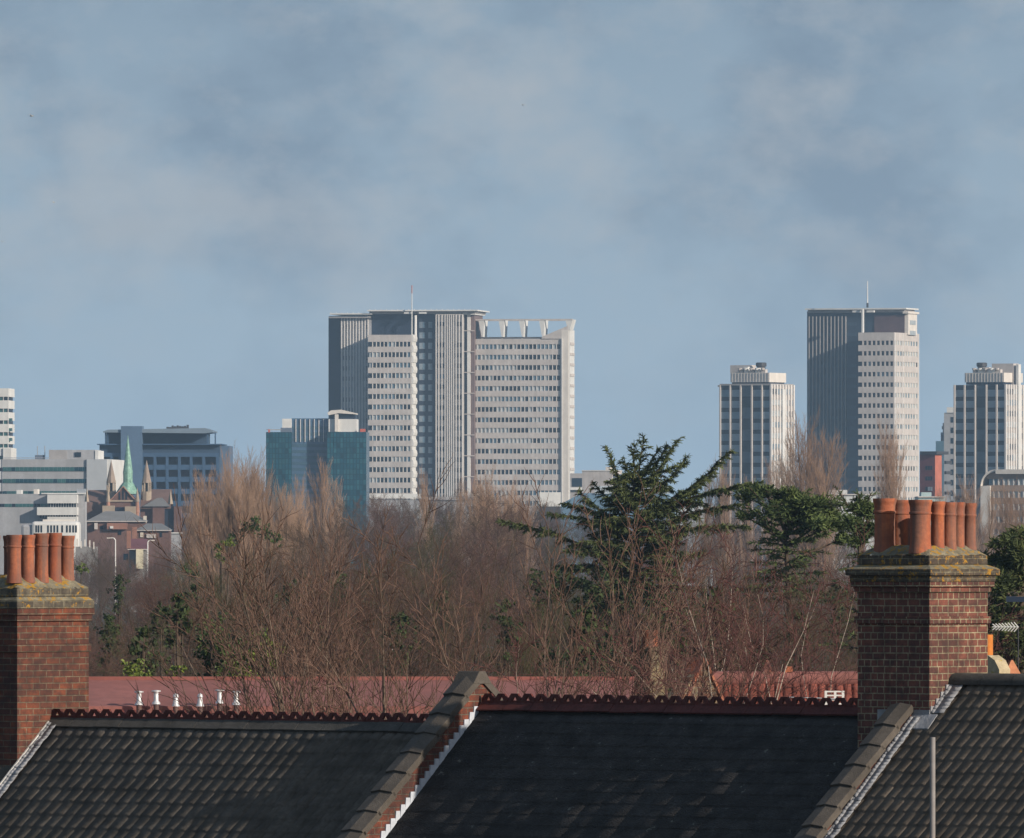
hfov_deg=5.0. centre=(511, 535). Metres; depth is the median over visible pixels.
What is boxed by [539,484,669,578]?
building
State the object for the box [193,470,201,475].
window
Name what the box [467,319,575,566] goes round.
office tower
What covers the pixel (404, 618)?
ivy clad tree
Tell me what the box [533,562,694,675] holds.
evergreen thicket
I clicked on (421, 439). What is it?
window
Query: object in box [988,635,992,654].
orange pot
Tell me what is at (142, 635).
ivy clad tree
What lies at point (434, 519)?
bare tree
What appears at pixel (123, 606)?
bare tree
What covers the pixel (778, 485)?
poplar
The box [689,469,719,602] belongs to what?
poplar
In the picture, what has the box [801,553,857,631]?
bare tree
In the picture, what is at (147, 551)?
street lamp
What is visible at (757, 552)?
bare tree
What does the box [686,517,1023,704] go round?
birch
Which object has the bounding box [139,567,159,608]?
bare tree
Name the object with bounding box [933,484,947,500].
poplar
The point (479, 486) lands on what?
poplar
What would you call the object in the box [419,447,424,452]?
window
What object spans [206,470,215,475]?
window
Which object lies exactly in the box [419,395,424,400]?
window
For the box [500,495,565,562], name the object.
bare tree
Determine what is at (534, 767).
terraced house
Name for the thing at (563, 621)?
bare tree
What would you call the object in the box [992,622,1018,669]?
television aerial
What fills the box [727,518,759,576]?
bare tree
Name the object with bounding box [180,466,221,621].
poplar
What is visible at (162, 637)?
ivy clad tree
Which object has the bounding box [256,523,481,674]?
bare tree
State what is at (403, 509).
bare tree
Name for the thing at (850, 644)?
bare tree
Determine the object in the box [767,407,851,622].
poplar
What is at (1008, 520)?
poplar
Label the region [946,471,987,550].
poplar
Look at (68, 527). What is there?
white pavilion
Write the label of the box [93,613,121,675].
ivy clad tree
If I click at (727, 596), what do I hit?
bare tree
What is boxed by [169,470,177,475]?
window
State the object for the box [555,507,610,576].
bare tree
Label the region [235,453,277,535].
poplar
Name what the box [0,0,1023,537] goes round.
sky
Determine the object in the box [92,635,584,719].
bare ash
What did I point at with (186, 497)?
window
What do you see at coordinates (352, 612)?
bare tree
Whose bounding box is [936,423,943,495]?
blue block
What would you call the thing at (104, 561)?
bare tree
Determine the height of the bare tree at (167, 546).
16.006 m
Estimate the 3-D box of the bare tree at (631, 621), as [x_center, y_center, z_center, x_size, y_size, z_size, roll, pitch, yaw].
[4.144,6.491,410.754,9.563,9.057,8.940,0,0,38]
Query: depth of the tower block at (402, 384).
3755.26 m
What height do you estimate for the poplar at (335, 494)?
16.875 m
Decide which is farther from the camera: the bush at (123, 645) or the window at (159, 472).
the window at (159, 472)
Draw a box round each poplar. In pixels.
[173,486,207,603]
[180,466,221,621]
[190,445,250,617]
[204,463,262,630]
[222,441,267,631]
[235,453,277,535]
[243,463,290,623]
[256,480,299,634]
[282,471,309,556]
[287,488,326,621]
[304,454,340,592]
[322,477,352,602]
[412,466,437,635]
[447,474,468,622]
[459,460,501,612]
[481,472,528,646]
[504,488,545,619]
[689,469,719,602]
[701,452,736,603]
[728,474,761,584]
[757,446,811,602]
[758,457,782,596]
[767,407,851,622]
[809,455,840,612]
[871,412,909,547]
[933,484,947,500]
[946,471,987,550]
[978,483,1002,597]
[982,475,1023,594]
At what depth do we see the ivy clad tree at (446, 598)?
449.87 m
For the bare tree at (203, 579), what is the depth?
555.33 m
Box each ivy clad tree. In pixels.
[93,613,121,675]
[106,574,130,667]
[128,623,161,675]
[147,601,178,675]
[162,592,192,675]
[179,583,210,674]
[272,579,304,673]
[295,611,324,673]
[328,570,346,629]
[380,611,421,675]
[426,590,453,675]
[482,598,525,674]
[522,567,548,673]
[565,608,611,675]
[655,602,690,693]
[701,586,735,670]
[774,608,814,670]
[820,579,847,670]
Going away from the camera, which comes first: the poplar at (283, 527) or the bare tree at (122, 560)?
the poplar at (283, 527)
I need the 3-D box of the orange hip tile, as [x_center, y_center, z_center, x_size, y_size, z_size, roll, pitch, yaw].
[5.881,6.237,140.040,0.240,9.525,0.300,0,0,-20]
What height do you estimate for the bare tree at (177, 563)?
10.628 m
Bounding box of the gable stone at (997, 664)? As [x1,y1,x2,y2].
[988,655,1009,672]
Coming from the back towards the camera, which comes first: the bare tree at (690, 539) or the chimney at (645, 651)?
the bare tree at (690, 539)
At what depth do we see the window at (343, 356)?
3761.70 m
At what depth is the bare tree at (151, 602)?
528.34 m
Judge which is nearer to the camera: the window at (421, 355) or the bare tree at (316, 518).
the bare tree at (316, 518)
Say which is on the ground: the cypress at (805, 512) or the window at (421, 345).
the cypress at (805, 512)
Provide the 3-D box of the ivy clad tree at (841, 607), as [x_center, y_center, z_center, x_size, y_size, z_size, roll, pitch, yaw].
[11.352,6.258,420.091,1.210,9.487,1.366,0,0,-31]
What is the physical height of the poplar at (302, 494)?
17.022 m
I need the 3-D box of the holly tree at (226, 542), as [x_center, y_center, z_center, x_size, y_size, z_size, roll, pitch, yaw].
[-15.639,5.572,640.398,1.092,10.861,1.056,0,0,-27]
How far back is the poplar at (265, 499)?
1059.86 m
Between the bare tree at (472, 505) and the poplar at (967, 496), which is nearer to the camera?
the poplar at (967, 496)
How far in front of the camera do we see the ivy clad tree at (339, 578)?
520.01 m
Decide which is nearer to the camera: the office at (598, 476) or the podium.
the office at (598, 476)
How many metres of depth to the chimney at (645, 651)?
164.68 m
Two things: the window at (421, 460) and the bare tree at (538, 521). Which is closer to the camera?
the bare tree at (538, 521)
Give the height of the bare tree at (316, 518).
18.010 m
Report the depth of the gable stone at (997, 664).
137.91 m
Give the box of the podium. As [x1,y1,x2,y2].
[369,494,472,571]
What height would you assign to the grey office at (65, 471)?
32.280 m
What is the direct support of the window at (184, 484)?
in the blue grey office at (171, 455)
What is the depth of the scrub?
402.97 m
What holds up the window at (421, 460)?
in the tower block at (402, 384)
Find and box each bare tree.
[74,550,110,592]
[74,552,119,598]
[82,546,116,619]
[86,561,115,627]
[88,563,155,623]
[89,557,154,620]
[89,562,227,675]
[89,598,106,629]
[89,598,160,675]
[89,626,133,675]
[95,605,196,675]
[107,574,181,658]
[110,545,160,577]
[113,552,188,607]
[134,551,210,630]
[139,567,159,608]
[151,503,213,573]
[151,548,180,603]
[156,582,299,675]
[167,542,196,586]
[180,545,279,672]
[207,524,358,673]
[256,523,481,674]
[258,496,399,614]
[258,551,532,675]
[277,524,341,594]
[280,500,357,556]
[286,551,394,675]
[302,494,356,563]
[330,494,413,598]
[337,492,431,590]
[340,512,364,561]
[346,502,419,556]
[347,558,501,675]
[349,492,431,574]
[364,520,462,670]
[372,526,575,674]
[377,530,499,663]
[381,495,429,547]
[392,491,493,594]
[405,499,454,583]
[406,504,468,583]
[408,559,618,675]
[410,490,470,566]
[418,486,537,647]
[443,482,539,559]
[445,495,581,618]
[461,490,503,539]
[473,579,605,675]
[476,491,550,554]
[497,580,630,674]
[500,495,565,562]
[509,555,629,675]
[516,599,727,695]
[529,503,572,552]
[530,518,575,599]
[531,519,588,624]
[549,611,667,694]
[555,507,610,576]
[570,508,616,582]
[575,546,678,614]
[578,546,630,605]
[580,541,672,581]
[640,519,689,564]
[641,546,695,584]
[665,574,744,667]
[667,561,857,670]
[668,524,749,605]
[673,520,703,565]
[675,559,763,668]
[676,505,747,596]
[717,561,811,668]
[724,550,783,643]
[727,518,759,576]
[728,517,760,586]
[736,520,772,607]
[754,521,782,592]
[771,559,857,670]
[783,559,826,637]
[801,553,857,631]
[809,574,857,670]
[825,532,868,565]
[829,594,857,670]
[833,532,867,580]
[976,521,1004,551]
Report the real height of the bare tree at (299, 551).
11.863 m
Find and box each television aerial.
[791,691,843,704]
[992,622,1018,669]
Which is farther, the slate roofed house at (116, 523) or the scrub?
the slate roofed house at (116, 523)
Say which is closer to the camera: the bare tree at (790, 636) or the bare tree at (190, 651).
the bare tree at (790, 636)
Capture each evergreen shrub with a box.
[120,658,151,675]
[164,664,186,675]
[192,612,250,675]
[225,628,286,675]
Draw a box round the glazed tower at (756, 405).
[719,362,794,574]
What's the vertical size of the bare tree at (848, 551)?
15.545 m
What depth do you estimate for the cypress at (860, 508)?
339.77 m
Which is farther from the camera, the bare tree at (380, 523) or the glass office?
the glass office
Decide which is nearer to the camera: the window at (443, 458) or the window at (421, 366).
the window at (443, 458)
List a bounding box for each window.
[75,452,80,456]
[157,470,164,475]
[157,482,164,487]
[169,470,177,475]
[169,482,177,487]
[182,470,188,475]
[182,482,188,487]
[182,494,188,499]
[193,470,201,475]
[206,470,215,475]
[343,325,354,328]
[343,345,354,349]
[343,356,354,359]
[343,366,354,370]
[343,377,354,380]
[343,387,354,390]
[343,397,354,401]
[419,322,424,327]
[419,332,424,337]
[419,343,424,348]
[419,353,424,358]
[419,364,424,369]
[419,374,424,379]
[419,385,424,390]
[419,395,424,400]
[419,405,424,410]
[419,416,424,421]
[419,426,424,431]
[419,437,424,442]
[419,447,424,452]
[419,458,424,463]
[437,384,444,388]
[437,405,444,409]
[437,426,444,430]
[437,457,444,461]
[910,320,915,334]
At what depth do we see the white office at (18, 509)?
2502.27 m
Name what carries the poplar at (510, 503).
on the ground
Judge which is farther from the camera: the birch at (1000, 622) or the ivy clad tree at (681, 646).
the ivy clad tree at (681, 646)
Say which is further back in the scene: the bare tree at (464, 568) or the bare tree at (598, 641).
the bare tree at (464, 568)
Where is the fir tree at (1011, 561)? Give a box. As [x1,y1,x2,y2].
[977,524,1023,673]
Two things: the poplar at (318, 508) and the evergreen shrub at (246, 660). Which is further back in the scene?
the poplar at (318, 508)
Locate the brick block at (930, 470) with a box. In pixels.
[920,451,951,495]
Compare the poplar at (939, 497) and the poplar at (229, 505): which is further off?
the poplar at (939, 497)
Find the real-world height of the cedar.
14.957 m
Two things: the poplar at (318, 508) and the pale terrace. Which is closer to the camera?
the poplar at (318, 508)
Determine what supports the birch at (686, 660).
on the ground
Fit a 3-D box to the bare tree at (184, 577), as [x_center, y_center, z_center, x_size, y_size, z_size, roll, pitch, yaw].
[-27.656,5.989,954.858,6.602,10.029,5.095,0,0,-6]
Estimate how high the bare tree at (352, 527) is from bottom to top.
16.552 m
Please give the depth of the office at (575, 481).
3500.00 m
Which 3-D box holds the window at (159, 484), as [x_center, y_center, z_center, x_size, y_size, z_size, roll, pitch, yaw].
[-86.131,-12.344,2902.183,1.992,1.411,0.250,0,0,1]
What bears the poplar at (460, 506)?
on the ground
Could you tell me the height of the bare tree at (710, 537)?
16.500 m
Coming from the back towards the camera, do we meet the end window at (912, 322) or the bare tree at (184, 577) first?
the end window at (912, 322)
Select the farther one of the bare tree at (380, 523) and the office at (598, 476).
the office at (598, 476)
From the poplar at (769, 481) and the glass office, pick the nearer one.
the poplar at (769, 481)
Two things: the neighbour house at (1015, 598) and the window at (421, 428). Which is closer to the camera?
the neighbour house at (1015, 598)
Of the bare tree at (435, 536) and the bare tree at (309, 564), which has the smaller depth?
the bare tree at (309, 564)
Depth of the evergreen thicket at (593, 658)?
329.95 m
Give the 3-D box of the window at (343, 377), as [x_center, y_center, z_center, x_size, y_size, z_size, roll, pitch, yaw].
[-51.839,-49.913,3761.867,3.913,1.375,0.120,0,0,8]
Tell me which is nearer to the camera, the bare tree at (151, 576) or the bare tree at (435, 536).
the bare tree at (435, 536)
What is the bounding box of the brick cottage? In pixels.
[123,531,148,611]
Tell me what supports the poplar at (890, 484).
on the ground
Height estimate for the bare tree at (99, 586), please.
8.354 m
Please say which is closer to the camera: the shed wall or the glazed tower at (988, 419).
the shed wall
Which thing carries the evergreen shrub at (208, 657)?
on the ground
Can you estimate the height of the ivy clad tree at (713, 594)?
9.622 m
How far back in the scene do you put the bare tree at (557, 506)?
2457.78 m
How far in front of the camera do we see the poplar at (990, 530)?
1399.96 m
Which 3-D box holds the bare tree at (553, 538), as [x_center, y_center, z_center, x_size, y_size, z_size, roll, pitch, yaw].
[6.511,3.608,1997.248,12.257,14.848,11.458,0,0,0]
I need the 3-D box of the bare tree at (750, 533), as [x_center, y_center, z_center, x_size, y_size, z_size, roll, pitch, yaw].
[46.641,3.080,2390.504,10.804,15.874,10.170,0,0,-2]
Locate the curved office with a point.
(991, 479)
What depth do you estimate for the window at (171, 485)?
2901.85 m
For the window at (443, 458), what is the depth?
3755.27 m
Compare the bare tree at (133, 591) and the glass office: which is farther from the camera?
the glass office
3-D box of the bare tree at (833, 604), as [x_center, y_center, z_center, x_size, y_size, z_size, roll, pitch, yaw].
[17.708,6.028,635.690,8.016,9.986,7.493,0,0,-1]
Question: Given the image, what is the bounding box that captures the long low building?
[89,676,633,720]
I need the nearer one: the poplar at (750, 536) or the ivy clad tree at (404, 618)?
the ivy clad tree at (404, 618)
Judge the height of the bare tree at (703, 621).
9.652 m
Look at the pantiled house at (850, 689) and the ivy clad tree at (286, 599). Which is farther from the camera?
the ivy clad tree at (286, 599)
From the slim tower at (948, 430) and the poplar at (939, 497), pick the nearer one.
the poplar at (939, 497)
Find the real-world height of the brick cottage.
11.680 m
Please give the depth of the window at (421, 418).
3758.03 m
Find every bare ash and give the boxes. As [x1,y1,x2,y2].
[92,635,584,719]
[127,454,803,720]
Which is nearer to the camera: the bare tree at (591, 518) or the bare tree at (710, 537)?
the bare tree at (710, 537)
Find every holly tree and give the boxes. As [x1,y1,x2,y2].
[180,561,200,602]
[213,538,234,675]
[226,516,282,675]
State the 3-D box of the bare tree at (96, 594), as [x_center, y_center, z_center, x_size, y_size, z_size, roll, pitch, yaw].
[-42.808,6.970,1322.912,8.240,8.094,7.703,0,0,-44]
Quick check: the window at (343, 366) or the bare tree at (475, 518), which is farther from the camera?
the window at (343, 366)
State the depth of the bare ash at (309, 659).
152.77 m
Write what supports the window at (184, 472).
in the blue grey office at (171, 455)
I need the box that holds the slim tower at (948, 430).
[944,407,952,501]
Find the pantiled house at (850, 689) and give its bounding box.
[712,660,857,704]
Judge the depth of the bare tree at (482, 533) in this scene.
1065.92 m
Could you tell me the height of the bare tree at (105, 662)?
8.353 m
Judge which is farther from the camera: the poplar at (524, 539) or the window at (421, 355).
the window at (421, 355)
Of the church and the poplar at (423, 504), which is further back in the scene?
the church
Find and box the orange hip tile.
[1007,660,1020,673]
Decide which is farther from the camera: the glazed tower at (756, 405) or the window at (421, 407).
the window at (421, 407)
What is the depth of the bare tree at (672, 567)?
1187.22 m
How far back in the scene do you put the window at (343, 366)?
3761.70 m
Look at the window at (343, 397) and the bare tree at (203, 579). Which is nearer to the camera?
the bare tree at (203, 579)
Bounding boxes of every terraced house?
[0,533,502,837]
[380,693,857,837]
[794,498,1023,837]
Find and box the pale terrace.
[76,539,97,603]
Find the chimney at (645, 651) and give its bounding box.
[631,630,667,700]
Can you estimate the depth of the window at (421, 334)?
3758.03 m
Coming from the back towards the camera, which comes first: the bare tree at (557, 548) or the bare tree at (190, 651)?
the bare tree at (557, 548)
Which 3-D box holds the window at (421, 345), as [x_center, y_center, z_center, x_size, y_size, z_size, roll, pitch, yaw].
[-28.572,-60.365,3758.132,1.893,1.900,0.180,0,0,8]
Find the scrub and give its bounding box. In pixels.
[77,492,1023,689]
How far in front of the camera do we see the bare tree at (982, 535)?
1654.64 m
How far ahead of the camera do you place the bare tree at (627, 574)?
1009.69 m
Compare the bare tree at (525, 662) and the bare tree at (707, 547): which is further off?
the bare tree at (707, 547)
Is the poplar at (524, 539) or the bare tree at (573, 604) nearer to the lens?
the bare tree at (573, 604)
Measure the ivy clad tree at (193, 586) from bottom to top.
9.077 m
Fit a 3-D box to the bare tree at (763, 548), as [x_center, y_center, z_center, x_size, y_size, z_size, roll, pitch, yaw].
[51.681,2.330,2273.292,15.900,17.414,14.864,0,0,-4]
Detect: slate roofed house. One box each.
[86,511,146,595]
[132,523,171,593]
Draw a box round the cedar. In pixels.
[495,432,764,670]
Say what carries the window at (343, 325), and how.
in the tower block at (402, 384)
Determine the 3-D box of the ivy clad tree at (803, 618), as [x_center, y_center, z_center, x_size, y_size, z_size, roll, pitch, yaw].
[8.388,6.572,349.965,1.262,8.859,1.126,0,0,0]
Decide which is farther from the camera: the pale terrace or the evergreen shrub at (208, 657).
the pale terrace
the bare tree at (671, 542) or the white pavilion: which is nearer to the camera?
the bare tree at (671, 542)
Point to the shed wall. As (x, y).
(174, 535)
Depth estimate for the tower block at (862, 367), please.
3711.33 m
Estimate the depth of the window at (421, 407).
3758.03 m
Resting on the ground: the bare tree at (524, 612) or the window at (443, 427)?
the bare tree at (524, 612)
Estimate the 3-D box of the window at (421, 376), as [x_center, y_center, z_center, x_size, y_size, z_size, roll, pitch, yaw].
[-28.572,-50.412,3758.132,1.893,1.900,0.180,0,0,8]
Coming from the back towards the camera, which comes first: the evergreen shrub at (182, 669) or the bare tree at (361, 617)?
the bare tree at (361, 617)
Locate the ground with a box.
[89,570,1016,675]
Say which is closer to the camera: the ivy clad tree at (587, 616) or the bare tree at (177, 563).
the ivy clad tree at (587, 616)
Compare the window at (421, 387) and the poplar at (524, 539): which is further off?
the window at (421, 387)
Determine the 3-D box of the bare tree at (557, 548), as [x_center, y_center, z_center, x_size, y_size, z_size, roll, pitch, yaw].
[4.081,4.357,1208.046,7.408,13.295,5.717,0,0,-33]
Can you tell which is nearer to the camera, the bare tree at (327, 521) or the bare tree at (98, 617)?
the bare tree at (98, 617)
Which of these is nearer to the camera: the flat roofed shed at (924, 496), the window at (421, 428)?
the flat roofed shed at (924, 496)
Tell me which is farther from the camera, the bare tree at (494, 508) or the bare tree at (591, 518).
the bare tree at (591, 518)
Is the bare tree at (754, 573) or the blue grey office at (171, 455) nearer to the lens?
the bare tree at (754, 573)
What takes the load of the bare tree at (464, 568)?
on the ground
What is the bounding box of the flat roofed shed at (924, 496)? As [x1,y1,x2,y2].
[914,492,945,500]
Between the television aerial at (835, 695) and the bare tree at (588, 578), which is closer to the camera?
the television aerial at (835, 695)
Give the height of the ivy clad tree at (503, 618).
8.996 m
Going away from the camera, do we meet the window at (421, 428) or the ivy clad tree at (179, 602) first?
the ivy clad tree at (179, 602)
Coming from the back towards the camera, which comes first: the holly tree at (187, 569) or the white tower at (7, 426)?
the white tower at (7, 426)
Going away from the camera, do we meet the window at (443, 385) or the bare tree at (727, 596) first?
the bare tree at (727, 596)
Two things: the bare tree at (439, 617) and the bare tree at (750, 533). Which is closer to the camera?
the bare tree at (439, 617)
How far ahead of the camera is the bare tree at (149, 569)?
1336.43 m
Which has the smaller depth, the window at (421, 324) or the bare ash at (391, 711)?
the bare ash at (391, 711)
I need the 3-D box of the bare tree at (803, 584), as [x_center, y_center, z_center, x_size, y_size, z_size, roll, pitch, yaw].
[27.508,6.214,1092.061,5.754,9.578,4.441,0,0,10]
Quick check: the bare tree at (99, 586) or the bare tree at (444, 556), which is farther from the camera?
the bare tree at (99, 586)
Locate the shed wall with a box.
[171,532,181,580]
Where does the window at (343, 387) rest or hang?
in the tower block at (402, 384)
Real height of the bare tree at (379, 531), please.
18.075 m
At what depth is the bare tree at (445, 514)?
1753.37 m
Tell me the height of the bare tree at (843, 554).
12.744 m
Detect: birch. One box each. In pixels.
[447,498,855,704]
[629,506,809,694]
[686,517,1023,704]
[988,592,1023,660]
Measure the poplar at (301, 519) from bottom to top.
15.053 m
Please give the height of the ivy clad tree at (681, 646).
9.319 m
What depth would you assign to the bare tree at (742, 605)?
591.57 m
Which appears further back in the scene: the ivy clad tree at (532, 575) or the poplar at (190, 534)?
the poplar at (190, 534)
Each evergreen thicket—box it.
[530,621,767,675]
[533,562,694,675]
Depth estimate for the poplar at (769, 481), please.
1499.14 m
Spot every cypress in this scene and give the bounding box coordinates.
[732,482,854,661]
[819,485,880,650]
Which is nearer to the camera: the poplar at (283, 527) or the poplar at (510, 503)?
the poplar at (283, 527)
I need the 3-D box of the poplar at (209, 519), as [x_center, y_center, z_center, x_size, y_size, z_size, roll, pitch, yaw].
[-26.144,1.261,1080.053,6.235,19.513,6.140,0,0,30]
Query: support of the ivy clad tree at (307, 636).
on the ground
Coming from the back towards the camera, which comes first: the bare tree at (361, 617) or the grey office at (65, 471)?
the grey office at (65, 471)
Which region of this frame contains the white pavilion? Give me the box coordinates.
[21,519,80,587]
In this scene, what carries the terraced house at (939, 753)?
on the ground
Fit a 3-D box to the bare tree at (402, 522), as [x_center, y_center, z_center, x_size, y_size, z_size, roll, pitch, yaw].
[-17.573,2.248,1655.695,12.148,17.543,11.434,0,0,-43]
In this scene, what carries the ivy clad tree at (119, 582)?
on the ground
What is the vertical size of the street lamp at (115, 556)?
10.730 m
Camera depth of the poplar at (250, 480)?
1119.67 m
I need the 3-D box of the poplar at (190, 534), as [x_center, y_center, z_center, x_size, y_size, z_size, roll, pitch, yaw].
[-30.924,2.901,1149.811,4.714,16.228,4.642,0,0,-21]
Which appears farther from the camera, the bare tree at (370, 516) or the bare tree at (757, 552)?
the bare tree at (370, 516)
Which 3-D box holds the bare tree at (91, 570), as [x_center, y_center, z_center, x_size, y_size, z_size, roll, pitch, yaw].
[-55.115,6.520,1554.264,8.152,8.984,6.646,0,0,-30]
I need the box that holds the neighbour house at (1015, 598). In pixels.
[1006,595,1023,601]
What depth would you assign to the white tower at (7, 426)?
3000.17 m
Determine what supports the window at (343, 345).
in the tower block at (402, 384)
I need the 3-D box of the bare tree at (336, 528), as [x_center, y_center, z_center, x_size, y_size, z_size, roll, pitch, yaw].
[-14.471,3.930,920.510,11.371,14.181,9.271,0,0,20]
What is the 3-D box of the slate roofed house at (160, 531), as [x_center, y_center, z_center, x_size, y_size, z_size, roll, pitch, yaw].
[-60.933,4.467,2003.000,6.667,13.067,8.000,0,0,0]
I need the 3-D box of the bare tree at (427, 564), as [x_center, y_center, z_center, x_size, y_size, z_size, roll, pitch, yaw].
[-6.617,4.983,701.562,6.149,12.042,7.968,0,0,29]
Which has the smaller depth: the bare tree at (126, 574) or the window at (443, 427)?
the bare tree at (126, 574)
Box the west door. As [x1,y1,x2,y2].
[115,507,124,510]
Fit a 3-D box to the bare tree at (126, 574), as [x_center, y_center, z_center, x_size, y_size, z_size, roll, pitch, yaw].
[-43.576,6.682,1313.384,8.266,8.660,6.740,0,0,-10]
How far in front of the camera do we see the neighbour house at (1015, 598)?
149.57 m
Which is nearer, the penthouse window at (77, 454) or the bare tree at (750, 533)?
the bare tree at (750, 533)
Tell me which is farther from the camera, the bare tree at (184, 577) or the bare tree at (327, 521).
the bare tree at (327, 521)
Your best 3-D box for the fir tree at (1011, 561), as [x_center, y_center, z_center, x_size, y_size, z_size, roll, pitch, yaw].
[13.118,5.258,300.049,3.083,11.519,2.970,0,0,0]
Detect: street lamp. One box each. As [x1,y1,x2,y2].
[107,538,115,613]
[147,540,154,571]
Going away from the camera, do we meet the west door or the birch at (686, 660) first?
the birch at (686, 660)
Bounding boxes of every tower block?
[329,285,489,496]
[805,281,918,499]
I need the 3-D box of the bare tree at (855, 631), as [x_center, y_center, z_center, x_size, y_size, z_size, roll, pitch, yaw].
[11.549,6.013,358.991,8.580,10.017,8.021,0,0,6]
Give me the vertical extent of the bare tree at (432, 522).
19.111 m
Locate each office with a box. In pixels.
[0,489,86,574]
[2,446,123,493]
[97,425,232,578]
[266,410,368,575]
[570,473,581,498]
[582,467,621,492]
[980,469,1023,551]
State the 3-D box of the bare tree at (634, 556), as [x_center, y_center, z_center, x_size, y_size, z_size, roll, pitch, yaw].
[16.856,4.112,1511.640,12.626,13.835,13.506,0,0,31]
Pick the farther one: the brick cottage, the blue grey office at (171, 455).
the blue grey office at (171, 455)
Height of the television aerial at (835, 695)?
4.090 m
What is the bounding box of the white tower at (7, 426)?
[0,388,15,493]
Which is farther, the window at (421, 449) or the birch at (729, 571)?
the window at (421, 449)
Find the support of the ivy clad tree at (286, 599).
on the ground
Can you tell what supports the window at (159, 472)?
in the blue grey office at (171, 455)
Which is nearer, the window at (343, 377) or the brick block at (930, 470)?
the brick block at (930, 470)
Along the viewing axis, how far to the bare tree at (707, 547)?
1083.25 m
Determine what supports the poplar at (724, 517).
on the ground
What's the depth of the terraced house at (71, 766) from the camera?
138.42 m
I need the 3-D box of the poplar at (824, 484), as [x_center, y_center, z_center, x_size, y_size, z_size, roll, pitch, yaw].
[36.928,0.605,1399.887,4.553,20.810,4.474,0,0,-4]
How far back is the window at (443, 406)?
3755.27 m
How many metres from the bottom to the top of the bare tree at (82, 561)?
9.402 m
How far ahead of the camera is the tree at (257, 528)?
650.02 m
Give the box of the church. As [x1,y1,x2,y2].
[85,437,181,531]
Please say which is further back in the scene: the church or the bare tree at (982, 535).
the church

